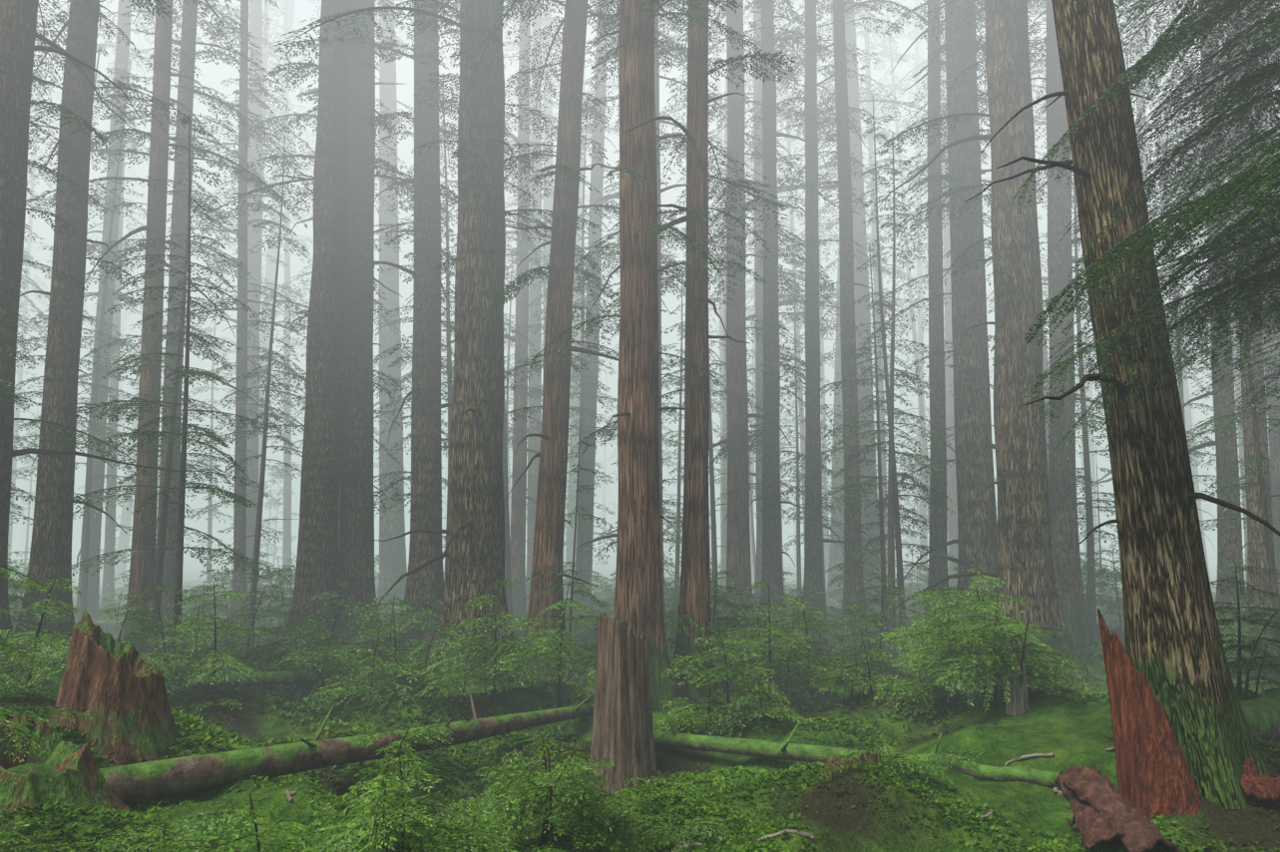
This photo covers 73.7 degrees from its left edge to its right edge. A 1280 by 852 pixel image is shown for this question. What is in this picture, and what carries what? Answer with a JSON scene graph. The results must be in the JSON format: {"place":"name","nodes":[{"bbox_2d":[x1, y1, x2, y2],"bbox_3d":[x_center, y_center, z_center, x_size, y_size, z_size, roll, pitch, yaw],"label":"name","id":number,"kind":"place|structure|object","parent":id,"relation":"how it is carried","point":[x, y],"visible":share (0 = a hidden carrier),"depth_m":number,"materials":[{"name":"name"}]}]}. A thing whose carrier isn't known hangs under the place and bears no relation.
{"place":"outdoors","nodes":[
{"label":"outdoors","id":0,"kind":"place"},
{"bbox_2d":[0,516,1279,851],"bbox_3d":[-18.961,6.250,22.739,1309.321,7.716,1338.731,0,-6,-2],"label":"ground","id":1,"kind":"structure","parent":0,"point":[1064,728],"depth_m":9.70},
{"bbox_2d":[0,57,41,412],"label":"hemlock tree","id":2,"kind":"object","parent":1,"relation":"on","point":[6,391],"visible":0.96,"depth_m":14.12,"materials":[{"name":"green plant"}]},
{"bbox_2d":[19,251,50,560],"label":"tree","id":3,"kind":"object","parent":1,"relation":"on","point":[39,399],"depth_m":119.51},
{"bbox_2d":[15,191,55,557],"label":"tree trunk","id":4,"kind":"object","parent":1,"relation":"on","point":[22,543],"visible":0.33,"depth_m":128.25,"materials":[{"name":"plant"}]},
{"bbox_2d":[7,0,69,567],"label":"tree","id":5,"kind":"object","parent":1,"relation":"on","point":[17,412],"depth_m":61.56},
{"bbox_2d":[0,565,91,762],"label":"shrub","id":6,"kind":"object","parent":1,"relation":"on","point":[7,647],"visible":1,"depth_m":8.02,"materials":[{"name":"green plant"}]},
{"bbox_2d":[0,712,130,817],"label":"stump","id":7,"kind":"object","parent":1,"relation":"on","point":[78,778],"visible":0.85,"depth_m":7.31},
{"bbox_2d":[12,45,160,474],"bbox_3d":[-17.795,-2.985,27.044,4.592,18.905,4.233,5,-7,-41],"label":"hemlock tree","id":8,"kind":"object","parent":1,"relation":"on","point":[37,339],"visible":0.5,"depth_m":26.82,"materials":[{"name":"green plant"}]},
{"bbox_2d":[14,58,163,622],"bbox_3d":[-18.685,-2.941,29.483,4.350,20.144,4.226,2,-6,-16],"label":"hemlock tree","id":9,"kind":"object","parent":1,"relation":"on","point":[85,549],"visible":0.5,"depth_m":29.13,"materials":[{"name":"green plant"}]},
{"bbox_2d":[13,0,191,662],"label":"tree","id":10,"kind":"object","parent":1,"relation":"on","point":[51,550],"depth_m":17.92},
{"bbox_2d":[0,573,211,701],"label":"undergrowth saplings","id":11,"kind":"object","parent":1,"relation":"on","point":[33,673],"visible":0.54,"depth_m":10.36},
{"bbox_2d":[0,0,224,680],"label":"tree","id":12,"kind":"object","parent":1,"relation":"on","point":[18,22],"depth_m":15.74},
{"bbox_2d":[47,609,179,765],"bbox_3d":[-5.793,2.843,9.327,1.509,1.640,1.513,0,-6,-2],"label":"mossy stump","id":13,"kind":"object","parent":1,"relation":"on","point":[114,688],"visible":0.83,"depth_m":8.98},
{"bbox_2d":[35,0,201,621],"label":"tree","id":14,"kind":"object","parent":1,"relation":"on","point":[122,58],"depth_m":33.87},
{"bbox_2d":[46,0,196,604],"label":"tree","id":15,"kind":"object","parent":1,"relation":"on","point":[110,545],"depth_m":43.81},
{"bbox_2d":[75,5,179,501],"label":"tree","id":16,"kind":"object","parent":1,"relation":"on","point":[138,127],"depth_m":86.01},
{"bbox_2d":[88,0,211,585],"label":"tree","id":17,"kind":"object","parent":1,"relation":"on","point":[119,567],"depth_m":70.84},
{"bbox_2d":[25,0,307,658],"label":"tree","id":18,"kind":"object","parent":1,"relation":"on","point":[142,571],"depth_m":21.57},
{"bbox_2d":[67,113,274,680],"bbox_3d":[-8.755,-0.597,16.507,3.245,11.148,3.134,0,-6,-2],"label":"hemlock tree","id":19,"kind":"object","parent":1,"relation":"on","point":[185,432],"visible":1,"depth_m":16.38,"materials":[{"name":"green plant"}]},
{"bbox_2d":[71,117,272,659],"bbox_3d":[-10.878,-0.902,20.073,4.915,13.385,4.185,0,-6,-2],"label":"hemlock tree","id":20,"kind":"object","parent":1,"relation":"on","point":[163,526],"visible":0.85,"depth_m":19.84,"materials":[{"name":"green plant"}]},
{"bbox_2d":[36,0,311,652],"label":"tree","id":21,"kind":"object","parent":1,"relation":"on","point":[201,249],"depth_m":24.76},
{"bbox_2d":[0,794,369,851],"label":"undergrowth saplings","id":22,"kind":"object","parent":1,"relation":"on","point":[258,833],"visible":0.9,"depth_m":5.92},
{"bbox_2d":[99,0,315,637],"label":"tree","id":23,"kind":"object","parent":1,"relation":"on","point":[287,367],"depth_m":29.36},
{"bbox_2d":[181,268,236,587],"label":"hemlock tree","id":24,"kind":"object","parent":1,"relation":"on","point":[211,515],"visible":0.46,"depth_m":52.46,"materials":[{"name":"green plant"}]},
{"bbox_2d":[190,0,309,606],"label":"tree","id":25,"kind":"object","parent":1,"relation":"on","point":[253,236],"depth_m":40.13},
{"bbox_2d":[190,135,309,646],"bbox_3d":[-10.216,-1.077,23.869,3.361,15.134,3.445,0,-6,-2],"label":"hemlock tree","id":26,"kind":"object","parent":1,"relation":"on","point":[253,586],"visible":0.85,"depth_m":23.97,"materials":[{"name":"green plant"}]},
{"bbox_2d":[202,0,311,479],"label":"tree","id":27,"kind":"object","parent":1,"relation":"on","point":[282,112],"depth_m":47.56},
{"bbox_2d":[225,0,316,560],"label":"tree","id":28,"kind":"object","parent":1,"relation":"on","point":[269,273],"depth_m":62.37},
{"bbox_2d":[248,0,319,591],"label":"tree","id":29,"kind":"object","parent":1,"relation":"on","point":[286,547],"depth_m":56.02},
{"bbox_2d":[5,704,592,805],"bbox_3d":[-3.147,3.875,10.654,0.410,1.372,9.207,-3,-6,30],"label":"long log","id":30,"kind":"object","parent":1,"relation":"on","point":[144,781],"visible":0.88,"depth_m":9.14,"materials":[{"name":"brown plant"}]},
{"bbox_2d":[186,663,440,687],"bbox_3d":[-6.244,4.937,16.945,4.946,0.537,0.275,4,-7,-39],"label":"fallen log","id":31,"kind":"object","parent":1,"relation":"on","point":[277,677],"visible":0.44,"depth_m":16.24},
{"bbox_2d":[228,0,407,551],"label":"tree","id":32,"kind":"object","parent":1,"relation":"on","point":[267,121],"depth_m":29.34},
{"bbox_2d":[250,0,392,661],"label":"tree","id":33,"kind":"object","parent":1,"relation":"on","point":[317,570],"depth_m":22.58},
{"bbox_2d":[208,0,459,652],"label":"tree","id":34,"kind":"object","parent":1,"relation":"on","point":[356,536],"depth_m":23.33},
{"bbox_2d":[108,567,600,711],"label":"shrubs","id":35,"kind":"object","parent":1,"relation":"on","point":[299,658],"visible":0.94,"depth_m":15.95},
{"bbox_2d":[314,0,456,608],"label":"tree","id":36,"kind":"object","parent":1,"relation":"on","point":[392,563],"depth_m":39.01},
{"bbox_2d":[273,0,527,651],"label":"tree","id":37,"kind":"object","parent":1,"relation":"on","point":[426,482],"depth_m":22.92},
{"bbox_2d":[373,252,454,547],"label":"hemlock tree","id":38,"kind":"object","parent":1,"relation":"on","point":[403,413],"visible":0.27,"depth_m":26.51,"materials":[{"name":"green plant"}]},
{"bbox_2d":[373,87,454,456],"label":"hemlock tree","id":39,"kind":"object","parent":1,"relation":"on","point":[375,412],"visible":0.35,"depth_m":28.66,"materials":[{"name":"green plant"}]},
{"bbox_2d":[273,0,615,679],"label":"tree","id":40,"kind":"object","parent":1,"relation":"on","point":[476,559],"depth_m":19.45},
{"bbox_2d":[394,75,514,582],"bbox_3d":[-6.220,-2.622,27.807,3.666,18.070,4.015,-1,-6,15],"label":"hemlock tree","id":41,"kind":"object","parent":1,"relation":"on","point":[449,360],"visible":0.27,"depth_m":27.41,"materials":[{"name":"plant"}]},
{"bbox_2d":[280,715,643,851],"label":"undergrowth saplings","id":42,"kind":"object","parent":1,"relation":"on","point":[569,797],"visible":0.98,"depth_m":7.00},
{"bbox_2d":[0,689,981,851],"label":"undergrowth ferns","id":43,"kind":"object","parent":1,"relation":"on","point":[667,836],"visible":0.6,"depth_m":7.53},
{"bbox_2d":[502,130,542,615],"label":"hemlock tree","id":44,"kind":"object","parent":1,"relation":"on","point":[508,576],"visible":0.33,"depth_m":29.54,"materials":[{"name":"green plant"}]},
{"bbox_2d":[449,0,600,605],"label":"tree","id":45,"kind":"object","parent":1,"relation":"on","point":[534,382],"depth_m":40.84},
{"bbox_2d":[503,0,584,617],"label":"tree","id":46,"kind":"object","parent":1,"relation":"on","point":[518,521],"depth_m":33.50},
{"bbox_2d":[502,0,616,509],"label":"tree","id":47,"kind":"object","parent":1,"relation":"on","point":[548,203],"depth_m":49.22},
{"bbox_2d":[511,150,611,439],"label":"hemlock tree","id":48,"kind":"object","parent":1,"relation":"on","point":[576,363],"visible":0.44,"depth_m":32.55,"materials":[{"name":"green plant"}]},
{"bbox_2d":[523,419,617,681],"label":"hemlock tree","id":49,"kind":"object","parent":1,"relation":"on","point":[567,677],"visible":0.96,"depth_m":18.49,"materials":[{"name":"green plant"}]},
{"bbox_2d":[528,106,618,614],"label":"hemlock tree","id":50,"kind":"object","parent":1,"relation":"on","point":[580,523],"visible":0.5,"depth_m":33.25,"materials":[{"name":"green plant"}]},
{"bbox_2d":[460,0,687,682],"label":"tree","id":51,"kind":"object","parent":1,"relation":"on","point":[550,507],"depth_m":19.77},
{"bbox_2d":[541,42,620,592],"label":"tree","id":52,"kind":"object","parent":1,"relation":"on","point":[575,401],"depth_m":58.25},
{"bbox_2d":[527,0,672,609],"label":"tree","id":53,"kind":"object","parent":1,"relation":"on","point":[590,454],"depth_m":35.41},
{"bbox_2d":[593,155,618,562],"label":"tree","id":54,"kind":"object","parent":1,"relation":"on","point":[604,486],"depth_m":110.34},
{"bbox_2d":[7,536,1216,643],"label":"undergrowth saplings","id":55,"kind":"object","parent":1,"relation":"on","point":[1103,571],"visible":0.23,"depth_m":27.88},
{"bbox_2d":[464,0,767,712],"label":"tree","id":56,"kind":"object","parent":1,"relation":"on","point":[639,604],"depth_m":15.90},
{"bbox_2d":[587,611,657,797],"bbox_3d":[-0.224,3.642,11.399,0.960,2.309,0.947,0,-6,-2],"label":"stump","id":57,"kind":"object","parent":1,"relation":"on","point":[623,732],"visible":0.96,"depth_m":11.15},
{"bbox_2d":[577,0,685,447],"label":"tree","id":58,"kind":"object","parent":1,"relation":"on","point":[604,199],"depth_m":32.35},
{"bbox_2d":[0,589,1279,851],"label":"undergrowth moss tufts","id":59,"kind":"object","parent":1,"relation":"on","point":[758,775],"visible":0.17,"depth_m":10.25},
{"bbox_2d":[577,347,714,564],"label":"hemlock tree","id":60,"kind":"object","parent":1,"relation":"on","point":[664,511],"visible":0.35,"depth_m":26.71,"materials":[{"name":"green plant"}]},
{"bbox_2d":[545,0,765,651],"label":"tree","id":61,"kind":"object","parent":1,"relation":"on","point":[661,190],"depth_m":24.17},
{"bbox_2d":[569,0,796,699],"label":"tree","id":62,"kind":"object","parent":1,"relation":"on","point":[694,575],"depth_m":16.53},
{"bbox_2d":[661,267,712,617],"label":"hemlock tree","id":63,"kind":"object","parent":1,"relation":"on","point":[679,472],"visible":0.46,"depth_m":29.87,"materials":[{"name":"green plant"}]},
{"bbox_2d":[662,156,762,636],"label":"hemlock tree","id":64,"kind":"object","parent":1,"relation":"on","point":[713,528],"visible":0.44,"depth_m":26.86,"materials":[{"name":"green plant"}]},
{"bbox_2d":[673,26,782,596],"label":"tree","id":65,"kind":"object","parent":1,"relation":"on","point":[724,513],"depth_m":46.38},
{"bbox_2d":[673,13,787,585],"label":"tree","id":66,"kind":"object","parent":1,"relation":"on","point":[718,86],"depth_m":65.54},
{"bbox_2d":[655,680,809,737],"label":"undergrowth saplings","id":67,"kind":"object","parent":1,"relation":"on","point":[771,705],"visible":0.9,"depth_m":12.31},
{"bbox_2d":[661,0,832,648],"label":"tree","id":68,"kind":"object","parent":1,"relation":"on","point":[738,566],"depth_m":26.00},
{"bbox_2d":[715,79,792,580],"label":"tree","id":69,"kind":"object","parent":1,"relation":"on","point":[751,453],"depth_m":70.03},
{"bbox_2d":[668,0,855,631],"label":"tree","id":70,"kind":"object","parent":1,"relation":"on","point":[771,576],"depth_m":26.38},
{"bbox_2d":[659,0,873,605],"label":"tree","id":71,"kind":"object","parent":1,"relation":"on","point":[757,96],"depth_m":34.11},
{"bbox_2d":[661,569,882,704],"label":"undergrowth saplings","id":72,"kind":"object","parent":1,"relation":"on","point":[804,658],"visible":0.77,"depth_m":15.86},
{"bbox_2d":[744,0,837,532],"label":"tree","id":73,"kind":"object","parent":1,"relation":"on","point":[801,425],"depth_m":56.05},
{"bbox_2d":[749,253,840,608],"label":"hemlock tree","id":74,"kind":"object","parent":1,"relation":"on","point":[798,552],"visible":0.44,"depth_m":32.89,"materials":[{"name":"green plant"}]},
{"bbox_2d":[778,84,829,569],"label":"tree","id":75,"kind":"object","parent":1,"relation":"on","point":[799,191],"depth_m":103.27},
{"bbox_2d":[777,1,839,581],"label":"tree","id":76,"kind":"object","parent":1,"relation":"on","point":[825,531],"depth_m":64.07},
{"bbox_2d":[752,0,893,636],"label":"tree","id":77,"kind":"object","parent":1,"relation":"on","point":[813,571],"depth_m":27.32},
{"bbox_2d":[778,0,901,602],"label":"tree","id":78,"kind":"object","parent":1,"relation":"on","point":[836,557],"depth_m":44.00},
{"bbox_2d":[775,0,914,562],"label":"tree","id":79,"kind":"object","parent":1,"relation":"on","point":[824,211],"depth_m":39.74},
{"bbox_2d":[757,0,936,644],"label":"tree","id":80,"kind":"object","parent":1,"relation":"on","point":[852,544],"depth_m":26.50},
{"bbox_2d":[823,749,882,780],"bbox_3d":[2.196,3.503,8.761,0.727,0.460,0.732,0,-6,-2],"label":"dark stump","id":81,"kind":"object","parent":1,"relation":"on","point":[874,757],"visible":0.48,"depth_m":8.58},
{"bbox_2d":[653,730,1060,788],"bbox_3d":[2.192,4.033,10.430,5.788,0.699,0.260,-5,-7,39],"label":"mossy log","id":82,"kind":"object","parent":1,"relation":"on","point":[771,749],"visible":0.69,"depth_m":10.49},
{"bbox_2d":[783,0,946,615],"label":"tree","id":83,"kind":"object","parent":1,"relation":"on","point":[863,315],"depth_m":35.44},
{"bbox_2d":[817,0,925,594],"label":"tree","id":84,"kind":"object","parent":1,"relation":"on","point":[874,236],"depth_m":49.07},
{"bbox_2d":[806,242,951,646],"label":"hemlock tree","id":85,"kind":"object","parent":1,"relation":"on","point":[881,481],"visible":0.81,"depth_m":23.32,"materials":[{"name":"green plant"}]},
{"bbox_2d":[831,95,955,657],"bbox_3d":[6.645,-1.393,22.861,3.259,15.125,3.414,0,-6,-2],"label":"hemlock tree","id":86,"kind":"object","parent":1,"relation":"on","point":[898,549],"visible":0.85,"depth_m":22.61,"materials":[{"name":"green plant"}]},
{"bbox_2d":[837,131,952,665],"bbox_3d":[6.463,-0.633,21.994,2.681,14.104,2.487,0,-6,-2],"label":"hemlock tree","id":87,"kind":"object","parent":1,"relation":"on","point":[891,554],"visible":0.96,"depth_m":21.79,"materials":[{"name":"green plant"}]},
{"bbox_2d":[855,0,948,532],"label":"tree","id":88,"kind":"object","parent":1,"relation":"on","point":[904,156],"depth_m":55.17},
{"bbox_2d":[871,0,946,582],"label":"tree","id":89,"kind":"object","parent":1,"relation":"on","point":[923,511],"depth_m":61.75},
{"bbox_2d":[874,0,987,601],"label":"tree","id":90,"kind":"object","parent":1,"relation":"on","point":[952,490],"depth_m":45.15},
{"bbox_2d":[809,566,1093,722],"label":"undergrowth saplings","id":91,"kind":"object","parent":1,"relation":"on","point":[961,650],"visible":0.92,"depth_m":12.53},
{"bbox_2d":[857,0,1044,630],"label":"tree","id":92,"kind":"object","parent":1,"relation":"on","point":[978,529],"depth_m":22.69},
{"bbox_2d":[883,0,1040,634],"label":"tree","id":93,"kind":"object","parent":1,"relation":"on","point":[939,520],"depth_m":24.59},
{"bbox_2d":[869,0,1093,688],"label":"tree","id":94,"kind":"object","parent":1,"relation":"on","point":[1025,569],"depth_m":18.66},
{"bbox_2d":[1004,629,1028,716],"bbox_3d":[4.893,3.278,11.089,0.294,1.275,0.290,0,-6,-2],"label":"pale snag","id":95,"kind":"object","parent":1,"relation":"on","point":[1018,703],"visible":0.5,"depth_m":10.99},
{"bbox_2d":[1033,80,1110,580],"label":"tree","id":96,"kind":"object","parent":1,"relation":"on","point":[1090,436],"depth_m":67.37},
{"bbox_2d":[1044,152,1119,639],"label":"hemlock tree","id":97,"kind":"object","parent":1,"relation":"on","point":[1086,481],"visible":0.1,"depth_m":23.03,"materials":[{"name":"green plant"}]},
{"bbox_2d":[979,0,1195,647],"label":"tree","id":98,"kind":"object","parent":1,"relation":"on","point":[1065,539],"depth_m":22.05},
{"bbox_2d":[1054,765,1126,851],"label":"bark slab","id":99,"kind":"object","parent":1,"relation":"on","point":[1093,828],"depth_m":6.91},
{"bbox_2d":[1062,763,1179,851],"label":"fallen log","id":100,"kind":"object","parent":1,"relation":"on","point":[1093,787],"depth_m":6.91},
{"bbox_2d":[964,0,1279,809],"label":"tree","id":101,"kind":"object","parent":1,"relation":"on","point":[1174,647],"depth_m":8.49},
{"bbox_2d":[1013,0,1279,459],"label":"hemlock tree","id":102,"kind":"object","parent":1,"relation":"on","point":[1244,183],"visible":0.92,"depth_m":8.58,"materials":[{"name":"green plant"}]},
{"bbox_2d":[1097,608,1202,819],"bbox_3d":[4.641,2.664,7.623,0.765,1.957,0.766,0,-6,-2],"label":"tree stump","id":103,"kind":"object","parent":1,"relation":"on","point":[1154,776],"visible":0.79,"depth_m":7.52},
{"bbox_2d":[1076,0,1224,495],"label":"tree","id":104,"kind":"object","parent":1,"relation":"on","point":[1143,115],"depth_m":37.39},
{"bbox_2d":[1121,0,1211,582],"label":"tree","id":105,"kind":"object","parent":1,"relation":"on","point":[1188,420],"depth_m":62.40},
{"bbox_2d":[1114,100,1244,548],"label":"hemlock tree","id":106,"kind":"object","parent":1,"relation":"on","point":[1180,388],"visible":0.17,"depth_m":26.46,"materials":[{"name":"green plant"}]},
{"bbox_2d":[1114,0,1279,637],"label":"tree","id":107,"kind":"object","parent":1,"relation":"on","point":[1229,546],"depth_m":21.12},
{"bbox_2d":[1140,1,1279,595],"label":"tree","id":108,"kind":"object","parent":1,"relation":"on","point":[1275,473],"depth_m":25.57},
{"bbox_2d":[1141,1,1279,655],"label":"tree","id":109,"kind":"object","parent":1,"relation":"on","point":[1256,553],"depth_m":18.89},
{"bbox_2d":[1168,0,1279,592],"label":"tree","id":110,"kind":"object","parent":1,"relation":"on","point":[1241,450],"depth_m":43.97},
{"bbox_2d":[1185,140,1279,661],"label":"hemlock tree","id":111,"kind":"object","parent":1,"relation":"on","point":[1273,583],"visible":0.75,"depth_m":15.17,"materials":[{"name":"green plant"}]},
{"bbox_2d":[1210,553,1279,700],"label":"undergrowth saplings","id":112,"kind":"object","parent":1,"relation":"on","point":[1234,645],"visible":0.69,"depth_m":9.99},
{"bbox_2d":[1237,772,1279,802],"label":"fallen log","id":113,"kind":"object","parent":1,"relation":"on","point":[1262,787],"depth_m":7.41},
{"bbox_2d":[1239,688,1279,740],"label":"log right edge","id":114,"kind":"object","parent":1,"relation":"on","point":[1262,716],"visible":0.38,"depth_m":8.87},
{"bbox_2d":[13,0,1279,517],"label":"sky","id":115,"kind":"structure","parent":0,"point":[213,74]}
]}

